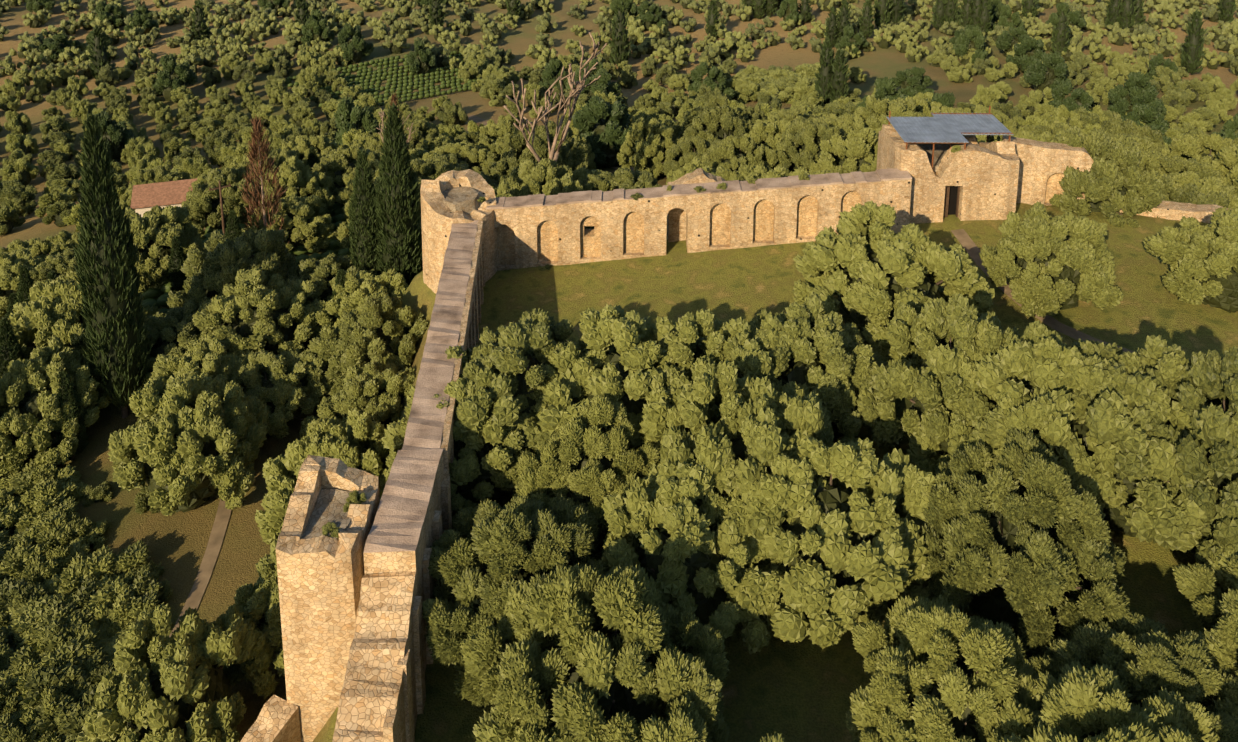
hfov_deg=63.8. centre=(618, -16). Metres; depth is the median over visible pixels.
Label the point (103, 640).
bank shrub
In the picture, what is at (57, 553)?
bank shrub
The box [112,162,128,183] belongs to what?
olive orchard
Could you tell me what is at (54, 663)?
bank shrub
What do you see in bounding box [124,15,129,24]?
olive orchard
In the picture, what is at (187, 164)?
olive orchard
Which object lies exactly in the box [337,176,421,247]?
olive slope
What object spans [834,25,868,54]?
dark broadleaf
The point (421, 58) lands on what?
dark broadleaf
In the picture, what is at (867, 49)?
olive orchard
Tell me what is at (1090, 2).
olive orchard
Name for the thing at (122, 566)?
bank shrub
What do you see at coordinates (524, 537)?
tree
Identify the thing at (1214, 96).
olive orchard
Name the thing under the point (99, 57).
cypress
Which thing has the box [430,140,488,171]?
tree
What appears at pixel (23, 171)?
olive orchard
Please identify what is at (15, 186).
olive orchard
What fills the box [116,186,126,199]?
olive orchard
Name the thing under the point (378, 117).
olive orchard
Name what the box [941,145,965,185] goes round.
keep tower lintel
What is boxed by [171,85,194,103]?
olive orchard
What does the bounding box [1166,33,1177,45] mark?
olive orchard
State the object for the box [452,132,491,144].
olive slope
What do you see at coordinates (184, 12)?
olive orchard
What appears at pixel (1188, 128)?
olive orchard
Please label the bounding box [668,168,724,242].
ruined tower
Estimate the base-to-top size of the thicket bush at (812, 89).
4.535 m
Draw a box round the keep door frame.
[943,186,959,216]
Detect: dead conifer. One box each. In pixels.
[237,114,288,243]
[387,92,407,148]
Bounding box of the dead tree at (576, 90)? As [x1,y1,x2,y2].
[503,32,606,162]
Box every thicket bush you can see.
[732,77,759,98]
[733,80,758,103]
[744,75,770,82]
[751,71,772,81]
[759,68,781,79]
[759,81,770,90]
[759,82,795,103]
[766,79,791,90]
[767,65,792,70]
[770,76,796,87]
[773,69,797,78]
[787,73,811,84]
[789,80,810,100]
[794,62,820,74]
[794,77,810,85]
[798,74,812,78]
[801,66,820,77]
[806,83,823,105]
[808,78,817,86]
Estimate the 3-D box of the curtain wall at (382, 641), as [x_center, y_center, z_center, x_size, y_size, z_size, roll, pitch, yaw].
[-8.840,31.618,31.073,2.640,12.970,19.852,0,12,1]
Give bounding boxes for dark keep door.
[948,186,957,214]
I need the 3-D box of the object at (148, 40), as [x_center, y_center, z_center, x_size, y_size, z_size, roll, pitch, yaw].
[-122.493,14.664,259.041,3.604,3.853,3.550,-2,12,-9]
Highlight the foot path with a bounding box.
[169,373,261,636]
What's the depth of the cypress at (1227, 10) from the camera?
276.38 m
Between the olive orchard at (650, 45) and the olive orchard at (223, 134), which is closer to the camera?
the olive orchard at (223, 134)
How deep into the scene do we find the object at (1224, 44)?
252.16 m
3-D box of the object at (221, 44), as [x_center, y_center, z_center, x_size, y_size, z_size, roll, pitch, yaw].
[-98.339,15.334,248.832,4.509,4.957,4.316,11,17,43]
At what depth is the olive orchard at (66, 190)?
139.97 m
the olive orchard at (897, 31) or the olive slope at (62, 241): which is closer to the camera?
the olive slope at (62, 241)
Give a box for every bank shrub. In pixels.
[0,470,25,500]
[0,487,19,506]
[0,501,21,542]
[0,530,11,551]
[0,542,7,562]
[0,560,52,627]
[0,562,5,581]
[0,593,47,628]
[0,622,27,667]
[0,652,13,670]
[0,668,13,711]
[0,678,19,715]
[0,687,23,715]
[0,711,39,741]
[2,535,45,578]
[4,581,38,606]
[4,708,21,723]
[5,458,64,503]
[5,592,59,642]
[5,725,38,741]
[6,525,33,550]
[7,612,86,668]
[8,652,41,688]
[10,573,65,647]
[15,491,68,533]
[15,659,45,702]
[16,714,57,741]
[17,478,60,520]
[18,694,69,717]
[19,685,75,729]
[22,554,64,585]
[22,663,89,708]
[23,470,55,488]
[24,509,69,547]
[27,497,83,529]
[29,673,89,741]
[31,464,60,484]
[31,465,88,512]
[31,604,85,642]
[34,628,65,660]
[36,524,72,551]
[36,626,104,676]
[41,659,69,668]
[42,588,99,624]
[43,536,92,567]
[44,544,72,573]
[45,626,75,655]
[48,574,99,608]
[51,732,62,741]
[54,545,116,595]
[58,685,95,741]
[59,552,100,594]
[61,512,98,545]
[62,592,76,603]
[71,717,84,735]
[75,620,99,642]
[77,518,112,550]
[77,643,107,700]
[81,480,112,507]
[81,575,131,629]
[89,658,114,686]
[90,584,141,637]
[97,623,109,646]
[100,589,174,637]
[101,546,139,585]
[102,541,164,585]
[102,629,124,662]
[109,569,132,581]
[114,565,173,603]
[134,484,159,514]
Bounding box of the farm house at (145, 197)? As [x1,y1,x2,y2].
[130,178,206,216]
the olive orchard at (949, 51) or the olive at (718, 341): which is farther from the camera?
the olive orchard at (949, 51)
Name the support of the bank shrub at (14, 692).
on the terrain
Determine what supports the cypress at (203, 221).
on the terrain
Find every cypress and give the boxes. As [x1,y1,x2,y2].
[0,316,29,378]
[4,292,16,317]
[12,265,35,313]
[47,271,56,279]
[51,370,88,458]
[72,109,152,417]
[88,25,112,79]
[168,236,186,291]
[190,0,208,39]
[200,181,205,227]
[224,209,242,240]
[248,214,261,231]
[295,0,309,28]
[305,147,319,170]
[330,268,349,325]
[346,149,382,275]
[373,102,422,285]
[426,0,445,29]
[505,0,522,18]
[608,0,631,66]
[704,0,720,36]
[741,0,753,13]
[752,0,766,18]
[764,0,777,17]
[798,0,812,23]
[814,40,834,105]
[823,6,839,46]
[827,47,850,101]
[836,0,850,42]
[859,0,874,38]
[873,0,892,28]
[889,0,906,22]
[930,0,946,31]
[942,0,959,25]
[958,0,973,26]
[969,0,981,27]
[977,0,993,35]
[1021,0,1038,17]
[1049,2,1070,53]
[1105,0,1122,27]
[1117,0,1138,28]
[1133,0,1145,24]
[1180,9,1206,74]
[1218,0,1237,22]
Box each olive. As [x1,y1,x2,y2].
[383,376,536,529]
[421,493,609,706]
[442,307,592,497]
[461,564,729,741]
[515,394,660,554]
[526,304,697,451]
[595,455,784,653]
[640,707,784,741]
[645,308,812,424]
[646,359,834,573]
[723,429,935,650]
[750,291,887,442]
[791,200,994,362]
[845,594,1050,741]
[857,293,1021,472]
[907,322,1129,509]
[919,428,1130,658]
[974,661,1217,741]
[979,200,1122,317]
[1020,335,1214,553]
[1027,610,1237,741]
[1118,345,1237,564]
[1142,207,1237,311]
[1172,547,1237,711]
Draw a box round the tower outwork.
[239,694,299,741]
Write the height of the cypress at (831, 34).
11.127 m
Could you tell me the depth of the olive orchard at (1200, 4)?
297.45 m
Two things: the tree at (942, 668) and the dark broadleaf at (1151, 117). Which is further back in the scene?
the dark broadleaf at (1151, 117)
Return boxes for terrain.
[0,0,1237,741]
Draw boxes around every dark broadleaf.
[25,0,54,12]
[38,33,79,61]
[86,30,114,49]
[89,1,123,28]
[95,111,134,161]
[124,5,158,34]
[152,54,197,100]
[257,0,290,15]
[300,9,334,46]
[335,96,381,148]
[336,23,373,63]
[406,40,436,75]
[416,0,448,6]
[538,58,568,94]
[565,59,606,88]
[570,94,632,167]
[581,73,623,103]
[610,0,636,15]
[635,0,666,30]
[687,61,733,97]
[776,0,788,7]
[776,0,803,22]
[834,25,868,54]
[857,76,907,106]
[892,66,934,96]
[923,92,955,106]
[949,25,973,43]
[952,26,987,64]
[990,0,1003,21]
[991,4,1023,29]
[995,26,1029,56]
[1005,35,1050,72]
[1023,52,1071,94]
[1045,2,1086,28]
[1048,82,1093,111]
[1107,72,1166,116]
[1121,103,1171,144]
[1145,53,1182,86]
[1212,113,1237,139]
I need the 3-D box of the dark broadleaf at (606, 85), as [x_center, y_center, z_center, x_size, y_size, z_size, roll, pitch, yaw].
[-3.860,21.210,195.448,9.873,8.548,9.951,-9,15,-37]
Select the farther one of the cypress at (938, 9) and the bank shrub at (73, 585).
the cypress at (938, 9)
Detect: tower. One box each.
[276,455,378,741]
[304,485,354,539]
[420,169,497,293]
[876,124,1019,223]
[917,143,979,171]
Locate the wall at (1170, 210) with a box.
[1137,200,1231,222]
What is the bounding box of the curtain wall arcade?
[382,220,484,741]
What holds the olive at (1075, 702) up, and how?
on the terrain
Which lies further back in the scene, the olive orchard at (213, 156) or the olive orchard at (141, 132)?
the olive orchard at (141, 132)
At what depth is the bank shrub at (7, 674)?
46.80 m
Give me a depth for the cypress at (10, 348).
65.92 m
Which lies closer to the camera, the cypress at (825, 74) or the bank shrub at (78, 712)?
the bank shrub at (78, 712)
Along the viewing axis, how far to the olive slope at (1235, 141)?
95.90 m
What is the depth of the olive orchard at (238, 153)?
143.72 m
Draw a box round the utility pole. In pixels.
[209,180,230,236]
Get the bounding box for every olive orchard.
[0,0,10,12]
[0,25,8,41]
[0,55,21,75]
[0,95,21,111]
[0,149,32,175]
[0,156,38,186]
[0,179,20,207]
[0,184,37,215]
[0,198,27,216]
[0,205,25,236]
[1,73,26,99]
[1,182,24,201]
[4,110,31,134]
[5,0,21,6]
[5,133,39,158]
[9,42,33,58]
[11,73,30,86]
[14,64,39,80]
[18,31,30,45]
[22,11,47,27]
[24,54,42,68]
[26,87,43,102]
[27,32,44,52]
[29,48,42,59]
[32,70,40,81]
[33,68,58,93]
[34,191,73,217]
[37,150,68,166]
[39,9,51,19]
[39,115,75,143]
[40,164,55,179]
[41,25,64,37]
[41,49,64,64]
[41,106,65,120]
[41,201,77,226]
[43,183,56,194]
[44,63,56,72]
[45,175,49,185]
[46,90,61,105]
[46,115,64,122]
[47,131,75,149]
[48,163,82,192]
[50,185,78,201]
[51,178,80,193]
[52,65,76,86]
[53,140,78,159]
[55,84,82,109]
[56,61,76,74]
[58,18,80,34]
[59,0,80,13]
[59,46,85,65]
[62,200,84,231]
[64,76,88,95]
[65,0,81,5]
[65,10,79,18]
[68,98,97,115]
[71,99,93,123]
[74,40,87,54]
[74,142,82,165]
[75,49,92,64]
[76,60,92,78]
[78,12,95,29]
[82,108,103,130]
[88,0,101,11]
[90,17,113,31]
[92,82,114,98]
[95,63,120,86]
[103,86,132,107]
[105,28,124,45]
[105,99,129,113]
[107,45,118,60]
[109,2,125,8]
[110,63,118,69]
[111,107,132,120]
[112,115,132,122]
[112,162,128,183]
[113,175,123,187]
[114,173,127,186]
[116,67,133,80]
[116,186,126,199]
[119,9,133,26]
[120,136,146,163]
[121,120,135,128]
[123,26,144,42]
[123,44,143,62]
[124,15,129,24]
[124,55,140,70]
[125,144,156,181]
[127,40,142,52]
[127,158,150,181]
[128,126,151,141]
[130,77,146,94]
[132,142,162,158]
[132,170,146,178]
[133,0,145,7]
[135,69,150,77]
[137,87,155,102]
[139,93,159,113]
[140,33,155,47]
[140,48,156,64]
[140,58,158,70]
[143,158,172,169]
[144,70,162,95]
[147,27,160,38]
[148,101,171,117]
[149,62,163,73]
[152,11,164,23]
[153,0,168,7]
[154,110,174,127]
[156,124,166,135]
[158,6,179,16]
[159,123,179,140]
[160,9,179,25]
[160,131,183,145]
[163,53,179,61]
[163,137,190,153]
[163,138,190,161]
[166,36,179,47]
[170,168,189,179]
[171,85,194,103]
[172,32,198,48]
[172,146,207,166]
[173,157,191,171]
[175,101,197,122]
[177,49,199,62]
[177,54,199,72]
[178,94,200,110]
[179,6,192,22]
[179,114,203,130]
[181,44,199,53]
[182,26,194,40]
[182,158,206,175]
[184,15,193,26]
[186,116,223,138]
[190,159,211,178]
[193,6,212,21]
[195,125,215,146]
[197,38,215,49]
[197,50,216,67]
[198,45,217,55]
[200,0,214,7]
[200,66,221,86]
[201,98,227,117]
[202,27,214,42]
[203,127,235,152]
[205,85,219,97]
[206,137,236,166]
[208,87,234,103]
[210,14,224,21]
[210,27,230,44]
[212,4,231,15]
[213,16,232,30]
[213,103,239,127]
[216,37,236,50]
[218,44,235,56]
[218,146,236,162]
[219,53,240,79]
[222,156,233,167]
[223,112,251,129]
[224,0,245,12]
[225,142,250,168]
[226,115,252,139]
[228,8,245,20]
[230,21,251,36]
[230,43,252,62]
[232,60,258,82]
[233,34,251,44]
[234,78,254,90]
[235,82,253,98]
[237,125,250,145]
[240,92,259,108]
[241,126,273,145]
[243,1,257,14]
[245,17,266,34]
[246,22,269,41]
[247,99,262,113]
[249,42,269,53]
[250,10,260,18]
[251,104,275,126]
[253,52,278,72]
[255,7,277,20]
[260,12,277,26]
[264,78,287,98]
[265,74,286,84]
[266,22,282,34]
[268,133,295,150]
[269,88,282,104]
[269,114,284,122]
[269,119,291,132]
[271,124,297,137]
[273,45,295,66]
[274,42,293,52]
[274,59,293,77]
[278,6,294,16]
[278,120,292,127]
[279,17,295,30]
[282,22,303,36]
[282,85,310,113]
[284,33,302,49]
[286,126,314,140]
[287,99,310,114]
[288,105,314,127]
[291,8,297,19]
[294,126,314,138]
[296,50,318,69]
[298,42,311,51]
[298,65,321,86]
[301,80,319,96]
[302,118,322,136]
[307,0,317,6]
[308,1,321,10]
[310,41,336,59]
[311,38,326,51]
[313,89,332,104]
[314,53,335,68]
[315,65,331,76]
[320,0,334,8]
[320,11,332,19]
[320,116,337,134]
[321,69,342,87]
[322,98,333,111]
[324,17,337,33]
[324,99,337,119]
[324,131,335,138]
[328,6,338,16]
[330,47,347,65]
[331,2,341,8]
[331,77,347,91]
[332,9,354,25]
[332,100,362,116]
[334,20,344,32]
[339,21,360,31]
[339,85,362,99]
[339,128,368,147]
[350,10,370,24]
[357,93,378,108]
[359,0,378,12]
[366,17,387,33]
[370,105,375,113]
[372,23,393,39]
[372,108,384,116]
[375,108,387,124]
[380,11,390,19]
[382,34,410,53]
[383,0,396,7]
[384,13,397,25]
[384,96,400,107]
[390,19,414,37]
[393,0,416,16]
[397,102,411,116]
[402,112,418,122]
[409,9,421,21]
[411,10,429,27]
[413,36,430,47]
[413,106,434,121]
[420,4,429,12]
[420,20,432,34]
[425,43,435,48]
[429,24,444,40]
[431,45,450,68]
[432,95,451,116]
[437,30,460,47]
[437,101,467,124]
[438,125,458,138]
[441,3,449,14]
[444,124,465,134]
[446,19,459,30]
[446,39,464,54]
[448,0,459,8]
[449,57,462,72]
[454,2,467,15]
[457,60,480,82]
[458,7,475,21]
[458,21,472,35]
[461,43,486,57]
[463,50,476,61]
[466,0,480,6]
[467,120,491,138]
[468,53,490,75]
[471,79,484,91]
[474,13,488,22]
[478,17,491,31]
[479,73,505,98]
[480,34,497,48]
[482,64,497,79]
[483,21,507,39]
[484,44,492,50]
[485,46,508,67]
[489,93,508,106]
[494,13,505,21]
[495,0,506,8]
[495,68,511,86]
[498,83,518,99]
[499,48,514,63]
[501,65,514,72]
[502,14,518,27]
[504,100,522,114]
[507,69,517,83]
[517,66,533,79]
[518,2,533,19]
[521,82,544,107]
[525,44,546,58]
[529,68,543,83]
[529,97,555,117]
[531,0,541,9]
[533,61,546,69]
[535,12,557,32]
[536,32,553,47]
[538,0,554,12]
[538,48,557,62]
[539,86,548,96]
[550,86,573,110]
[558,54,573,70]
[559,102,583,128]
[565,39,579,53]
[565,54,581,65]
[567,4,585,18]
[570,25,586,36]
[571,63,579,78]
[571,93,587,105]
[572,47,588,62]
[579,0,591,6]
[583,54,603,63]
[591,30,609,49]
[592,15,611,29]
[593,89,616,104]
[597,45,611,64]
[599,0,611,3]
[599,6,613,20]
[603,62,618,79]
[605,24,612,37]
[612,12,634,20]
[615,60,631,73]
[616,65,637,88]
[616,92,627,105]
[626,17,644,30]
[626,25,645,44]
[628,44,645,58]
[628,107,638,115]
[630,112,660,127]
[632,94,653,109]
[633,0,646,4]
[633,108,649,117]
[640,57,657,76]
[642,37,660,54]
[643,79,658,91]
[644,54,661,65]
[646,90,659,106]
[646,107,658,114]
[647,0,658,10]
[649,24,670,40]
[650,86,668,100]
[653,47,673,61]
[655,64,675,84]
[656,102,673,117]
[658,36,679,52]
[659,93,683,116]
[659,114,673,120]
[661,5,674,18]
[665,9,683,25]
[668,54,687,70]
[668,64,680,74]
[668,74,689,91]
[669,89,687,102]
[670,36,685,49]
[672,119,683,124]
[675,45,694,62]
[675,108,683,119]
[677,34,692,43]
[678,73,693,83]
[679,0,693,8]
[679,18,696,32]
[681,100,704,114]
[687,0,708,13]
[688,90,698,100]
[688,98,705,107]
[693,40,704,51]
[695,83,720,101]
[698,44,720,66]
[699,56,713,67]
[704,33,716,44]
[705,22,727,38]
[708,0,725,10]
[708,39,734,59]
[717,64,731,87]
[718,15,729,24]
[721,93,731,100]
[722,2,735,16]
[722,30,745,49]
[723,59,736,73]
[724,78,739,97]
[727,99,746,109]
[730,72,747,78]
[734,0,743,10]
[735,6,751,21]
[736,49,754,62]
[738,40,754,55]
[743,33,750,43]
[743,65,758,73]
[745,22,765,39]
[755,37,769,48]
[755,92,781,110]
[760,103,776,117]
[761,103,778,112]
[762,16,773,27]
[766,31,781,45]
[779,19,794,30]
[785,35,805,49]
[788,29,797,38]
[791,99,809,107]
[796,25,806,35]
[796,102,811,111]
[801,94,818,110]
[806,91,824,107]
[809,0,816,4]
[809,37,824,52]
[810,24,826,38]
[811,20,821,27]
[812,105,830,114]
[814,101,844,113]
[817,0,837,10]
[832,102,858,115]
[833,48,847,60]
[833,97,853,104]
[836,101,845,110]
[837,0,841,6]
[845,44,860,58]
[846,66,866,83]
[847,88,861,101]
[848,4,855,12]
[848,7,862,21]
[850,23,857,33]
[854,18,859,28]
[860,42,873,51]
[873,28,895,48]
[878,23,890,32]
[889,18,907,25]
[891,25,906,40]
[895,34,914,52]
[898,22,913,36]
[903,1,910,16]
[903,13,912,24]
[905,0,926,15]
[905,46,921,62]
[908,35,917,47]
[912,19,927,33]
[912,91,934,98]
[915,29,928,41]
[917,45,929,57]
[919,7,932,19]
[922,19,930,28]
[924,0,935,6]
[926,50,947,67]
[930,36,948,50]
[938,36,949,44]
[939,21,962,35]
[939,42,956,56]
[941,55,959,72]
[946,67,972,82]
[956,101,975,112]
[959,48,975,64]
[959,63,976,76]
[969,84,1001,108]
[972,58,991,75]
[984,47,991,56]
[984,67,1003,81]
[985,30,1001,45]
[985,106,1008,119]
[989,55,999,68]
[989,81,1011,101]
[991,100,1021,119]
[994,25,1009,32]
[1000,62,1017,78]
[1006,0,1021,11]
[1006,115,1023,127]
[1007,42,1020,56]
[1013,103,1030,119]
[1017,10,1034,20]
[1019,77,1031,87]
[1019,90,1042,114]
[1020,114,1040,128]
[1022,17,1031,30]
[1027,29,1042,39]
[1028,16,1044,26]
[1029,21,1048,37]
[1034,102,1057,120]
[1035,5,1044,16]
[1035,87,1053,104]
[1036,117,1050,125]
[1039,0,1052,8]
[1042,38,1051,50]
[1048,23,1054,35]
[1051,0,1065,4]
[1054,104,1083,128]
[1061,45,1078,61]
[1064,69,1076,87]
[1065,0,1075,10]
[1066,41,1081,51]
[1066,61,1084,85]
[1068,24,1083,34]
[1068,28,1079,40]
[1070,34,1089,50]
[1072,5,1087,18]
[1072,51,1092,68]
[1073,0,1087,4]
[1075,106,1099,128]
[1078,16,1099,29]
[1080,69,1091,81]
[1081,123,1100,134]
[1082,33,1101,48]
[1085,72,1110,89]
[1085,89,1099,105]
[1086,61,1103,76]
[1087,0,1096,4]
[1087,44,1109,62]
[1088,22,1106,37]
[1088,109,1108,124]
[1089,3,1106,18]
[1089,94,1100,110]
[1093,77,1114,104]
[1096,10,1107,27]
[1097,44,1110,58]
[1103,110,1111,120]
[1105,51,1124,66]
[1106,22,1128,35]
[1107,62,1129,84]
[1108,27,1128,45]
[1121,52,1135,62]
[1126,21,1138,32]
[1127,31,1136,42]
[1127,63,1144,74]
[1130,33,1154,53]
[1132,48,1149,58]
[1134,24,1153,34]
[1134,55,1149,73]
[1142,0,1153,13]
[1142,17,1157,31]
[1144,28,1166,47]
[1148,0,1161,4]
[1149,12,1168,29]
[1149,79,1160,91]
[1152,65,1181,92]
[1155,0,1177,19]
[1155,41,1174,56]
[1158,28,1175,36]
[1160,90,1186,115]
[1163,104,1179,121]
[1164,0,1184,10]
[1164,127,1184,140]
[1165,85,1190,105]
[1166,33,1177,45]
[1168,16,1183,28]
[1170,112,1208,132]
[1172,53,1181,66]
[1174,3,1184,16]
[1174,42,1185,52]
[1174,121,1202,136]
[1176,77,1208,102]
[1178,67,1188,77]
[1181,13,1191,24]
[1182,0,1198,8]
[1182,23,1188,32]
[1186,29,1210,44]
[1188,8,1202,18]
[1190,106,1219,131]
[1191,79,1209,100]
[1192,5,1201,11]
[1194,0,1206,6]
[1200,74,1225,93]
[1201,48,1210,59]
[1201,50,1227,69]
[1202,4,1216,11]
[1202,8,1220,22]
[1205,91,1229,110]
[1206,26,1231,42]
[1207,0,1220,10]
[1207,99,1233,123]
[1209,88,1237,109]
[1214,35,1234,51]
[1217,20,1229,28]
[1218,52,1234,67]
[1220,23,1237,34]
[1228,27,1237,44]
[1228,44,1237,57]
[1230,56,1237,75]
[1230,76,1237,90]
[1231,18,1237,25]
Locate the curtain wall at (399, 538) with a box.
[363,448,443,670]
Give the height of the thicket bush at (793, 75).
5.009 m
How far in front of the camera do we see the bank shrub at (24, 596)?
50.97 m
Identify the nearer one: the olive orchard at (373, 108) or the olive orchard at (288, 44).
the olive orchard at (373, 108)
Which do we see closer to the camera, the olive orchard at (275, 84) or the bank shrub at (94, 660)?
the bank shrub at (94, 660)
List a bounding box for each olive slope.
[0,238,38,252]
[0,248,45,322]
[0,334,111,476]
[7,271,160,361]
[30,230,80,258]
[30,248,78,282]
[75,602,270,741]
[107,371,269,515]
[118,188,133,209]
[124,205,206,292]
[127,163,185,188]
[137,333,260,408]
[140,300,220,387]
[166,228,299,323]
[181,173,207,207]
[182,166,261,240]
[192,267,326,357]
[229,147,273,167]
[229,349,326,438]
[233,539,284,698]
[241,148,295,191]
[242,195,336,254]
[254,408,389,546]
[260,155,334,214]
[281,134,336,160]
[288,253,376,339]
[302,149,328,164]
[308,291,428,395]
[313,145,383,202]
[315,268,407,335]
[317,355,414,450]
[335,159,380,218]
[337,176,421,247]
[347,132,382,149]
[366,135,412,151]
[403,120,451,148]
[408,147,441,162]
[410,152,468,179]
[415,215,422,270]
[421,134,455,151]
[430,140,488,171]
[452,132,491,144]
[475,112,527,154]
[477,170,497,187]
[482,135,513,174]
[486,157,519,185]
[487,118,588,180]
[489,180,513,196]
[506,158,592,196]
[570,128,595,170]
[572,167,603,180]
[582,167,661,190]
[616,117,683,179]
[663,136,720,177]
[666,156,714,184]
[672,123,685,140]
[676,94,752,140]
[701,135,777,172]
[714,163,765,180]
[737,104,767,124]
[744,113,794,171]
[761,165,834,178]
[768,107,816,122]
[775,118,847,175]
[784,105,831,120]
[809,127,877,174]
[819,113,836,118]
[823,113,875,137]
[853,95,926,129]
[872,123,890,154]
[905,95,944,116]
[932,104,997,142]
[974,135,985,143]
[975,135,986,141]
[993,113,1022,140]
[1014,130,1063,142]
[1023,123,1064,135]
[1048,119,1084,136]
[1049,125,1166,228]
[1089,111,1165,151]
[1101,130,1166,173]
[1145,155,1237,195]
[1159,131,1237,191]
[1161,170,1237,208]
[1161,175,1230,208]
[1211,144,1237,190]
[1232,137,1237,144]
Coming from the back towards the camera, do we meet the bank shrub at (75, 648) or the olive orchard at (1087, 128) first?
the olive orchard at (1087, 128)
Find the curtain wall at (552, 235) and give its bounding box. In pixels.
[479,179,911,270]
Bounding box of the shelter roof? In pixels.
[886,106,1013,169]
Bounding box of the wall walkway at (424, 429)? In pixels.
[401,220,478,450]
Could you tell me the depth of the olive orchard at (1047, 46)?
243.22 m
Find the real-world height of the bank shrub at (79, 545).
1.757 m
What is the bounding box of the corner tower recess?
[455,183,461,188]
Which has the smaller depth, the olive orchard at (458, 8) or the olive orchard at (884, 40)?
the olive orchard at (884, 40)
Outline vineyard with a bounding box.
[285,51,528,106]
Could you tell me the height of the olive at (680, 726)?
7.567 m
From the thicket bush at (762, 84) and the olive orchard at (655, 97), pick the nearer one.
the olive orchard at (655, 97)
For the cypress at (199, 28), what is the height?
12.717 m
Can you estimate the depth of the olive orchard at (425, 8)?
281.91 m
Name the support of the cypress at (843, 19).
on the terrain
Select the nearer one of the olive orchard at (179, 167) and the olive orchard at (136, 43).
the olive orchard at (179, 167)
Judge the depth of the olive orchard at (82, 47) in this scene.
251.66 m
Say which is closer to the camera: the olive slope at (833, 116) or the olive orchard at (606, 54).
the olive slope at (833, 116)
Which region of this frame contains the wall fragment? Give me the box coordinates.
[1002,135,1122,212]
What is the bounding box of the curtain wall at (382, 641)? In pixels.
[331,571,417,741]
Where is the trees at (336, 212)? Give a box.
[140,202,351,312]
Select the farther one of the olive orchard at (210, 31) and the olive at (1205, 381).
the olive orchard at (210, 31)
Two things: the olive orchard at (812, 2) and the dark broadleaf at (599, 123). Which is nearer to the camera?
the dark broadleaf at (599, 123)
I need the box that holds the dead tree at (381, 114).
[377,108,415,142]
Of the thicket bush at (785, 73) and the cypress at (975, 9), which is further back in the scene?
the cypress at (975, 9)
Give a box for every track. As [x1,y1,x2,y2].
[468,115,666,178]
[951,229,1130,352]
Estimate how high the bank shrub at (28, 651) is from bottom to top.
2.820 m

